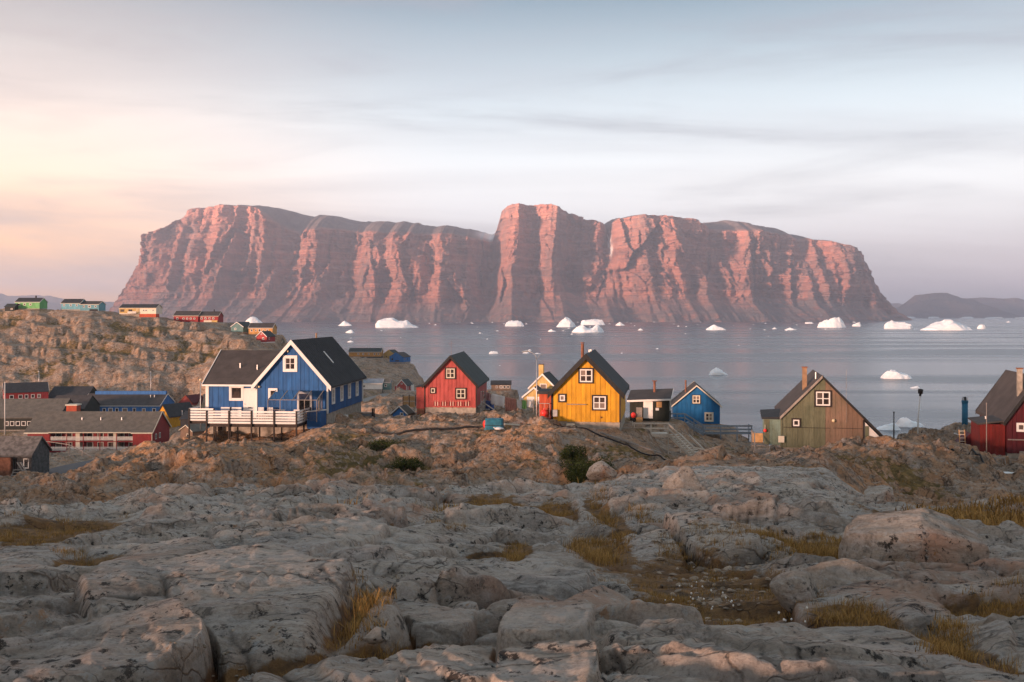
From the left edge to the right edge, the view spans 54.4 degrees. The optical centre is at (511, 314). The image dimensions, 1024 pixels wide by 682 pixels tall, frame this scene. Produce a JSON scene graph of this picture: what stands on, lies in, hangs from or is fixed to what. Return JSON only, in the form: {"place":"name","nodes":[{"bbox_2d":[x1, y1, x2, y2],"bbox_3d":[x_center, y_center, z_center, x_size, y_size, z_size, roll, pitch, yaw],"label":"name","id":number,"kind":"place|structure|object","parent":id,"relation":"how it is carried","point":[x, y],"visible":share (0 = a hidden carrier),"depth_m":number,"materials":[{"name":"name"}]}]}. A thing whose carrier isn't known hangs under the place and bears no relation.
{"place":"outdoors","nodes":[
{"label":"outdoors","id":0,"kind":"place"},
{"bbox_2d":[0,293,113,310],"bbox_3d":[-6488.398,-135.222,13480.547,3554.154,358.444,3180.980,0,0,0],"label":"hills","id":1,"kind":"structure","parent":0,"point":[53,303],"depth_m":13379.04,"materials":[{"name":"stone"}]},
{"bbox_2d":[43,459,93,473],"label":"road","id":2,"kind":"structure","parent":0,"point":[62,469],"depth_m":121.81,"materials":[{"name":"asphalt"}]},
{"bbox_2d":[0,308,518,410],"bbox_3d":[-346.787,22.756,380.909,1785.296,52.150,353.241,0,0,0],"label":"hill","id":3,"kind":"structure","parent":0,"point":[110,351],"depth_m":372.12,"materials":[{"name":"stone"}]},
{"bbox_2d":[4,304,18,311],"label":"house","id":4,"kind":"structure","parent":3,"relation":"on","point":[10,307],"depth_m":417.00,"materials":[{"name":"black paint"}]},
{"bbox_2d":[2,382,48,398],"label":"house","id":5,"kind":"structure","parent":3,"relation":"on","point":[31,390],"depth_m":314.69,"materials":[{"name":"red paint"}]},
{"bbox_2d":[15,296,47,309],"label":"house","id":6,"kind":"structure","parent":3,"relation":"on","point":[32,303],"depth_m":420.11,"materials":[{"name":"green paint"}]},
{"bbox_2d":[48,386,96,397],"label":"house","id":7,"kind":"structure","parent":3,"relation":"on","point":[68,390],"depth_m":321.92,"materials":[{"name":"black"}]},
{"bbox_2d":[60,299,85,310],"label":"house","id":8,"kind":"structure","parent":3,"relation":"on","point":[70,304],"depth_m":420.03,"materials":[{"name":"teal paint"}]},
{"bbox_2d":[79,301,105,310],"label":"house","id":9,"kind":"structure","parent":3,"relation":"on","point":[92,305],"depth_m":420.00,"materials":[{"name":"teal paint"}]},
{"bbox_2d":[88,391,174,410],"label":"house","id":10,"kind":"structure","parent":3,"relation":"on","point":[131,400],"depth_m":303.10,"materials":[{"name":"blue paint"}]},
{"bbox_2d":[119,304,162,316],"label":"house","id":11,"kind":"structure","parent":3,"relation":"on","point":[140,310],"depth_m":420.00,"materials":[{"name":"beige paint"}]},
{"bbox_2d":[173,311,201,322],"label":"house","id":12,"kind":"structure","parent":3,"relation":"on","point":[187,316],"depth_m":420.00,"materials":[{"name":"red paint"}]},
{"bbox_2d":[178,394,202,405],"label":"house","id":13,"kind":"structure","parent":3,"relation":"on","point":[193,399],"depth_m":328.75,"materials":[{"name":"red paint"}]},
{"bbox_2d":[199,309,223,322],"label":"house","id":14,"kind":"structure","parent":3,"relation":"on","point":[214,316],"depth_m":420.67,"materials":[{"name":"red paint"}]},
{"bbox_2d":[230,322,249,332],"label":"house","id":15,"kind":"structure","parent":3,"relation":"on","point":[241,327],"depth_m":405.28,"materials":[{"name":"teal paint"}]},
{"bbox_2d":[248,323,277,334],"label":"house","id":16,"kind":"structure","parent":3,"relation":"on","point":[256,328],"depth_m":402.08,"materials":[{"name":"orange paint"}]},
{"bbox_2d":[255,331,275,342],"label":"house","id":17,"kind":"structure","parent":3,"relation":"on","point":[265,336],"depth_m":385.48,"materials":[{"name":"red paint"}]},
{"bbox_2d":[348,345,383,357],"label":"house","id":18,"kind":"structure","parent":3,"relation":"on","point":[368,352],"depth_m":470.06,"materials":[{"name":"yellow paint"}]},
{"bbox_2d":[363,378,383,392],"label":"house","id":19,"kind":"structure","parent":3,"relation":"on","point":[373,384],"depth_m":330.06,"materials":[{"name":"white paint"}]},
{"bbox_2d":[383,379,391,392],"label":"house","id":20,"kind":"structure","parent":3,"relation":"on","point":[387,385],"depth_m":331.06,"materials":[{"name":"teal paint"}]},
{"bbox_2d":[363,390,415,401],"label":"track","id":21,"kind":"structure","parent":3,"relation":"on","point":[371,397],"depth_m":304.88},
{"bbox_2d":[383,349,397,358],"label":"house","id":22,"kind":"structure","parent":3,"relation":"on","point":[387,354],"depth_m":476.29,"materials":[{"name":"yellow paint"}]},
{"bbox_2d":[389,352,410,363],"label":"house","id":23,"kind":"structure","parent":3,"relation":"on","point":[400,358],"depth_m":462.42,"materials":[{"name":"blue paint"}]},
{"bbox_2d":[395,379,413,390],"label":"house","id":24,"kind":"structure","parent":3,"relation":"on","point":[406,384],"depth_m":350.89,"materials":[{"name":"red paint"}]},
{"bbox_2d":[490,380,511,389],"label":"house","id":25,"kind":"structure","parent":3,"relation":"on","point":[500,384],"depth_m":318.00,"materials":[{"name":"brown wood"}]},
{"bbox_2d":[109,203,911,321],"bbox_3d":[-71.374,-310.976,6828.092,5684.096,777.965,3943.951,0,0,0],"label":"mountain","id":26,"kind":"structure","parent":0,"point":[522,263],"depth_m":5663.47,"materials":[{"name":"stone"}]},
{"bbox_2d":[0,463,1023,681],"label":"bedrock","id":27,"kind":"structure","parent":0,"point":[197,564],"depth_m":7.38,"materials":[{"name":"stone"}]},
{"bbox_2d":[363,626,390,643],"bbox_3d":[-0.752,1.800,5.581,0.161,0.090,0.109,0,0,-30],"label":"boulder","id":28,"kind":"object","parent":27,"relation":"on","point":[376,635],"visible":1,"depth_m":5.55,"materials":[{"name":"stone"}]},
{"bbox_2d":[662,466,706,490],"bbox_3d":[3.793,4.143,21.802,1.487,1.642,0.948,0,0,-12],"label":"boulder","id":29,"kind":"object","parent":27,"relation":"on","point":[685,477],"visible":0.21,"depth_m":21.64,"materials":[{"name":"stone"}]},
{"bbox_2d":[665,581,807,622],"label":"cotton grass","id":30,"kind":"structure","parent":27,"relation":"on","point":[731,601],"depth_m":7.91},
{"bbox_2d":[769,570,820,612],"bbox_3d":[2.193,2.143,7.694,0.403,0.323,0.282,0,0,10],"label":"boulder","id":31,"kind":"object","parent":27,"relation":"on","point":[789,589],"visible":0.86,"depth_m":7.59,"materials":[{"name":"stone"}]},
{"bbox_2d":[801,558,896,589],"bbox_3d":[2.835,2.292,8.047,1.222,0.620,0.482,0,0,12],"label":"boulder","id":32,"kind":"object","parent":27,"relation":"on","point":[843,571],"visible":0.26,"depth_m":8.02,"materials":[{"name":"stone"}]},
{"bbox_2d":[864,485,894,503],"bbox_3d":[11.519,5.771,31.246,0.949,0.774,0.844,0,0,13],"label":"boulder","id":33,"kind":"object","parent":27,"relation":"on","point":[881,494],"visible":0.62,"depth_m":31.03,"materials":[{"name":"stone"}]},
{"bbox_2d":[838,508,989,563],"bbox_3d":[4.203,2.583,10.428,1.505,1.052,0.800,0,0,8],"label":"boulder","id":34,"kind":"object","parent":27,"relation":"on","point":[920,535],"visible":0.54,"depth_m":10.23,"materials":[{"name":"stone"}]},
{"bbox_2d":[982,613,1016,624],"bbox_3d":[3.047,1.984,6.250,0.256,0.232,0.180,0,0,-20],"label":"boulder","id":35,"kind":"object","parent":27,"relation":"on","point":[994,617],"visible":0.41,"depth_m":6.21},
{"bbox_2d":[0,399,1023,506],"bbox_3d":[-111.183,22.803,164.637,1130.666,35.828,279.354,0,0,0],"label":"terrain","id":36,"kind":"structure","parent":0,"point":[927,463],"depth_m":66.49,"materials":[{"name":"stone"}]},
{"bbox_2d":[0,436,51,475],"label":"house","id":37,"kind":"structure","parent":36,"relation":"on","point":[31,453],"depth_m":110.77,"materials":[{"name":"wood"}]},
{"bbox_2d":[0,398,73,430],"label":"house","id":38,"kind":"structure","parent":36,"relation":"on","point":[20,414],"depth_m":266.09,"materials":[{"name":"grey"}]},
{"bbox_2d":[47,441,93,457],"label":"guard rail","id":39,"kind":"object","parent":36,"relation":"on","point":[82,450],"visible":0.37,"depth_m":176.52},
{"bbox_2d":[55,395,100,410],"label":"house","id":40,"kind":"structure","parent":36,"relation":"on","point":[89,402],"depth_m":291.16,"materials":[{"name":"black"}]},
{"bbox_2d":[24,404,171,451],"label":"house","id":41,"kind":"structure","parent":36,"relation":"on","point":[74,425],"depth_m":237.17,"materials":[{"name":"red paint"}]},
{"bbox_2d":[159,402,191,428],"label":"house","id":42,"kind":"structure","parent":36,"relation":"on","point":[173,413],"depth_m":262.89,"materials":[{"name":"yellow paint"}]},
{"bbox_2d":[179,411,205,428],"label":"house","id":43,"kind":"structure","parent":36,"relation":"on","point":[183,419],"depth_m":228.00,"materials":[{"name":"grey wood"}]},
{"bbox_2d":[179,423,208,438],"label":"house","id":44,"kind":"structure","parent":36,"relation":"on","point":[195,429],"depth_m":205.29,"materials":[{"name":"grey wood"}]},
{"bbox_2d":[188,406,310,441],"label":"deck","id":45,"kind":"structure","parent":36,"relation":"on","point":[214,421],"depth_m":86.36,"materials":[{"name":"white paint"}]},
{"bbox_2d":[268,390,326,428],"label":"patio shelter","id":46,"kind":"object","parent":45,"relation":"on","point":[316,418],"visible":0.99,"depth_m":88.13,"materials":[{"name":"blue glass"}]},
{"bbox_2d":[201,333,366,436],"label":"gable house","id":47,"kind":"structure","parent":36,"relation":"on","point":[249,380],"depth_m":90.93,"materials":[{"name":"blue paint"}]},
{"bbox_2d":[229,386,243,400],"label":"window","id":48,"kind":"structure","parent":47,"relation":"in","point":[236,393],"depth_m":90.74,"materials":[{"name":"white paint"}]},
{"bbox_2d":[243,388,256,415],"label":"door","id":49,"kind":"structure","parent":47,"relation":"in","point":[249,403],"depth_m":90.61,"materials":[{"name":"white paint"}]},
{"bbox_2d":[268,388,277,398],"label":"window","id":50,"kind":"structure","parent":47,"relation":"in","point":[270,390],"depth_m":90.08,"materials":[{"name":"white paint"}]},
{"bbox_2d":[283,355,296,371],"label":"window","id":51,"kind":"structure","parent":47,"relation":"in","point":[289,361],"depth_m":89.95,"materials":[{"name":"white paint"}]},
{"bbox_2d":[297,391,311,417],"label":"door","id":52,"kind":"structure","parent":47,"relation":"in","point":[301,396],"depth_m":89.79,"materials":[{"name":"white glass"}]},
{"bbox_2d":[340,385,343,401],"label":"window","id":53,"kind":"structure","parent":47,"relation":"in","point":[341,387],"depth_m":94.60,"materials":[{"name":"white paint"}]},
{"bbox_2d":[359,408,376,418],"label":"timber stack","id":54,"kind":"object","parent":36,"relation":"on","point":[366,414],"visible":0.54,"depth_m":99.70,"materials":[{"name":"brown wood"}]},
{"bbox_2d":[367,436,405,451],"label":"bush","id":55,"kind":"object","parent":36,"relation":"on","point":[377,446],"visible":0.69,"depth_m":73.90,"materials":[{"name":"green plant"}]},
{"bbox_2d":[390,404,414,416],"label":"house","id":56,"kind":"structure","parent":36,"relation":"on","point":[404,410],"depth_m":97.10,"materials":[{"name":"blue paint"}]},
{"bbox_2d":[389,455,424,471],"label":"bush","id":57,"kind":"object","parent":36,"relation":"on","point":[402,464],"visible":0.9,"depth_m":67.86,"materials":[{"name":"green plant"}]},
{"bbox_2d":[370,426,480,434],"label":"cable","id":58,"kind":"object","parent":36,"relation":"on","point":[417,429],"visible":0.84,"depth_m":79.94,"materials":[{"name":"black rubber"}]},
{"bbox_2d":[415,351,488,414],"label":"gable house","id":59,"kind":"structure","parent":36,"relation":"on","point":[456,383],"depth_m":95.04,"materials":[{"name":"red paint"}]},
{"bbox_2d":[445,367,455,378],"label":"window","id":60,"kind":"structure","parent":59,"relation":"in","point":[450,372],"depth_m":94.93,"materials":[{"name":"white paint"}]},
{"bbox_2d":[455,388,465,399],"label":"window","id":61,"kind":"structure","parent":59,"relation":"in","point":[460,393],"depth_m":94.86,"materials":[{"name":"white paint"}]},
{"bbox_2d":[484,418,503,429],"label":"tarpaulin box","id":62,"kind":"object","parent":36,"relation":"on","point":[490,423],"visible":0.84,"depth_m":78.58,"materials":[{"name":"teal plastic"}]},
{"bbox_2d":[480,391,533,412],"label":"clothesline","id":63,"kind":"object","parent":36,"relation":"on","point":[494,409],"visible":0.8,"depth_m":98.97,"materials":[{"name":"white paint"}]},
{"bbox_2d":[491,393,504,407],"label":"bed sheet","id":64,"kind":"object","parent":63,"relation":"hanging from","point":[497,400],"visible":1,"depth_m":99.03,"materials":[{"name":"white fabric"}]},
{"bbox_2d":[505,397,516,410],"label":"curtain","id":65,"kind":"object","parent":63,"relation":"hanging from","point":[510,404],"visible":0.88,"depth_m":99.12,"materials":[{"name":"fabric"}]},
{"bbox_2d":[522,385,541,404],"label":"house","id":66,"kind":"structure","parent":36,"relation":"on","point":[530,395],"depth_m":181.04,"materials":[{"name":"yellow paint"}]},
{"bbox_2d":[522,350,542,415],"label":"street lamp","id":67,"kind":"object","parent":36,"relation":"on","point":[536,377],"visible":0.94,"depth_m":82.96,"materials":[{"name":"metal"}]},
{"bbox_2d":[528,364,558,389],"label":"house","id":68,"kind":"structure","parent":36,"relation":"on","point":[548,380],"depth_m":188.20,"materials":[{"name":"yellow paint"}]},
{"bbox_2d":[557,443,587,469],"bbox_3d":[3.840,9.262,63.650,2.276,2.039,1.549,0,0,-23],"label":"bush","id":69,"kind":"object","parent":36,"relation":"on","point":[568,453],"visible":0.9,"depth_m":63.35,"materials":[{"name":"green plant"}]},
{"bbox_2d":[537,342,628,430],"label":"gable house","id":70,"kind":"structure","parent":36,"relation":"on","point":[589,389],"depth_m":80.02,"materials":[{"name":"yellow paint"}]},
{"bbox_2d":[539,403,549,417],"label":"buoy","id":71,"kind":"object","parent":70,"relation":"hanging from","point":[544,412],"visible":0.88,"depth_m":80.08,"materials":[{"name":"red plastic"}]},
{"bbox_2d":[558,394,565,401],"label":"window","id":72,"kind":"structure","parent":70,"relation":"in","point":[561,397],"depth_m":80.25,"materials":[{"name":"white paint"}]},
{"bbox_2d":[578,368,593,383],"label":"window","id":73,"kind":"structure","parent":70,"relation":"in","point":[585,375],"depth_m":79.94,"materials":[{"name":"white paint"}]},
{"bbox_2d":[592,395,606,410],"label":"window","id":74,"kind":"structure","parent":70,"relation":"in","point":[599,402],"depth_m":79.77,"materials":[{"name":"white paint"}]},
{"bbox_2d":[563,455,616,482],"bbox_3d":[4.763,9.822,60.494,3.374,2.382,3.259,0,0,0],"label":"bush","id":75,"kind":"object","parent":36,"relation":"on","point":[576,473],"visible":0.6,"depth_m":60.37,"materials":[{"name":"green plant"}]},
{"bbox_2d":[586,460,616,482],"bbox_3d":[4.252,7.498,47.296,1.474,1.119,1.014,0,0,0],"label":"boulder","id":76,"kind":"object","parent":36,"relation":"on","point":[598,470],"visible":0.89,"depth_m":46.97,"materials":[{"name":"stone"}]},
{"bbox_2d":[553,423,665,459],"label":"cable","id":77,"kind":"object","parent":36,"relation":"on","point":[613,440],"visible":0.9,"depth_m":73.07,"materials":[{"name":"black rubber"}]},
{"bbox_2d":[599,431,661,456],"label":"pipe rack","id":78,"kind":"object","parent":36,"relation":"on","point":[632,443],"visible":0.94,"depth_m":73.20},
{"bbox_2d":[627,380,673,421],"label":"shed","id":79,"kind":"structure","parent":36,"relation":"on","point":[654,403],"depth_m":98.03,"materials":[{"name":"black wood"}]},
{"bbox_2d":[643,401,652,417],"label":"door","id":80,"kind":"structure","parent":79,"relation":"in","point":[647,405],"depth_m":97.96,"materials":[{"name":"white paint"}]},
{"bbox_2d":[632,421,704,455],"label":"wooden stair","id":81,"kind":"object","parent":36,"relation":"on","point":[684,441],"visible":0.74,"depth_m":83.24,"materials":[{"name":"wood"}]},
{"bbox_2d":[671,413,705,435],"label":"blue stair","id":82,"kind":"object","parent":36,"relation":"on","point":[700,430],"visible":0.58,"depth_m":103.66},
{"bbox_2d":[671,380,721,428],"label":"gable house","id":83,"kind":"structure","parent":36,"relation":"on","point":[696,401],"depth_m":108.99,"materials":[{"name":"blue paint"}]},
{"bbox_2d":[692,395,700,403],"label":"window","id":84,"kind":"structure","parent":83,"relation":"in","point":[696,399],"depth_m":108.95,"materials":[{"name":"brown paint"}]},
{"bbox_2d":[704,412,712,421],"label":"window","id":85,"kind":"structure","parent":83,"relation":"in","point":[708,416],"depth_m":108.76,"materials":[{"name":"beige paint"}]},
{"bbox_2d":[702,424,752,441],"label":"walkway","id":86,"kind":"structure","parent":36,"relation":"on","point":[737,429],"depth_m":103.83,"materials":[{"name":"wood"}]},
{"bbox_2d":[751,430,769,453],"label":"wooden steps","id":87,"kind":"structure","parent":36,"relation":"on","point":[756,439],"depth_m":79.19,"materials":[{"name":"brown wood"}]},
{"bbox_2d":[760,366,882,449],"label":"gable house","id":88,"kind":"structure","parent":36,"relation":"on","point":[814,409],"depth_m":77.16,"materials":[{"name":"green wood"}]},
{"bbox_2d":[791,418,800,427],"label":"window","id":89,"kind":"structure","parent":88,"relation":"in","point":[795,422],"depth_m":77.33,"materials":[{"name":"brown paint"}]},
{"bbox_2d":[814,390,831,406],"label":"window","id":90,"kind":"structure","parent":88,"relation":"in","point":[822,398],"depth_m":76.94,"materials":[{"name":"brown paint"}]},
{"bbox_2d":[917,389,922,433],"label":"street lamp","id":91,"kind":"object","parent":36,"relation":"on","point":[920,391],"visible":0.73,"depth_m":88.95,"materials":[{"name":"metal"}]},
{"bbox_2d":[961,395,971,424],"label":"ventilation pipe","id":92,"kind":"object","parent":36,"relation":"on","point":[964,401],"visible":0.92,"depth_m":91.79,"materials":[{"name":"blue metal"}]},
{"bbox_2d":[955,368,1023,458],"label":"gable house","id":93,"kind":"structure","parent":36,"relation":"on","point":[1003,399],"depth_m":77.18,"materials":[{"name":"paint"}]},
{"bbox_2d":[1016,423,1023,431],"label":"window","id":94,"kind":"structure","parent":93,"relation":"in","point":[1019,426],"depth_m":76.23,"materials":[{"name":"white paint"}]},
{"bbox_2d":[0,485,1023,681],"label":"grass","id":95,"kind":"structure","parent":0,"point":[595,555],"depth_m":8.81,"materials":[{"name":"plant"}]},
{"bbox_2d":[0,0,1023,303],"label":"sky","id":96,"kind":"structure","parent":0,"point":[892,131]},
{"bbox_2d":[223,318,1023,441],"bbox_3d":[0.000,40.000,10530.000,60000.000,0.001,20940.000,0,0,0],"label":"water","id":97,"kind":"structure","parent":0,"point":[760,364],"depth_m":963.79,"materials":[{"name":"grey liquid"}]},
{"bbox_2d":[245,316,261,322],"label":"iceberg","id":98,"kind":"object","parent":97,"relation":"on","point":[252,319],"visible":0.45,"depth_m":4508.99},
{"bbox_2d":[375,318,418,327],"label":"iceberg","id":99,"kind":"object","parent":97,"relation":"on","point":[388,323],"visible":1,"depth_m":2972.19,"materials":[{"name":"ice"}]},
{"bbox_2d":[505,320,523,325],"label":"iceberg","id":100,"kind":"object","parent":97,"relation":"on","point":[514,323],"visible":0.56,"depth_m":3265.93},
{"bbox_2d":[556,317,575,326],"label":"iceberg","id":101,"kind":"object","parent":97,"relation":"on","point":[566,322],"visible":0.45,"depth_m":3111.61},
{"bbox_2d":[572,325,603,332],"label":"iceberg","id":102,"kind":"object","parent":97,"relation":"on","point":[584,329],"visible":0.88,"depth_m":2181.18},
{"bbox_2d":[581,319,604,324],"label":"iceberg","id":103,"kind":"object","parent":97,"relation":"on","point":[593,322],"visible":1,"depth_m":3737.33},
{"bbox_2d":[706,325,725,329],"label":"iceberg","id":104,"kind":"object","parent":97,"relation":"on","point":[713,327],"visible":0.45,"depth_m":2514.92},
{"bbox_2d":[709,367,727,374],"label":"iceberg","id":105,"kind":"object","parent":97,"relation":"on","point":[716,371],"visible":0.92,"depth_m":656.81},
{"bbox_2d":[817,317,845,327],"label":"iceberg","id":106,"kind":"object","parent":97,"relation":"on","point":[835,322],"visible":1,"depth_m":2973.08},
{"bbox_2d":[876,423,900,429],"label":"iceberg","id":107,"kind":"object","parent":97,"relation":"on","point":[887,427],"visible":0.81,"depth_m":344.11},
{"bbox_2d":[880,370,911,378],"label":"iceberg","id":108,"kind":"object","parent":97,"relation":"on","point":[892,374],"visible":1,"depth_m":617.22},
{"bbox_2d":[884,320,913,328],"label":"iceberg","id":109,"kind":"object","parent":97,"relation":"on","point":[891,324],"visible":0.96,"depth_m":2725.97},
{"bbox_2d":[896,417,922,426],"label":"iceberg","id":110,"kind":"object","parent":97,"relation":"on","point":[903,422],"visible":0.8,"depth_m":353.57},
{"bbox_2d":[921,319,971,329],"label":"iceberg","id":111,"kind":"object","parent":97,"relation":"on","point":[947,324],"visible":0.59,"depth_m":2472.33,"materials":[{"name":"ice"}]},
{"bbox_2d":[327,419,1023,526],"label":"grass","id":112,"kind":"structure","parent":0,"point":[993,518],"depth_m":19.11,"materials":[{"name":"plant"}]},
{"bbox_2d":[896,293,1019,317],"bbox_3d":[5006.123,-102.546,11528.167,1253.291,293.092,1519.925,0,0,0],"label":"hills","id":113,"kind":"structure","parent":0,"point":[943,305],"depth_m":11002.47,"materials":[{"name":"stone"}]},
{"bbox_2d":[967,297,1023,316],"bbox_3d":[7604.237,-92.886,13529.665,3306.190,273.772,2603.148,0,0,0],"label":"hills","id":114,"kind":"structure","parent":0,"point":[1015,306],"depth_m":13036.93,"materials":[{"name":"stone"}]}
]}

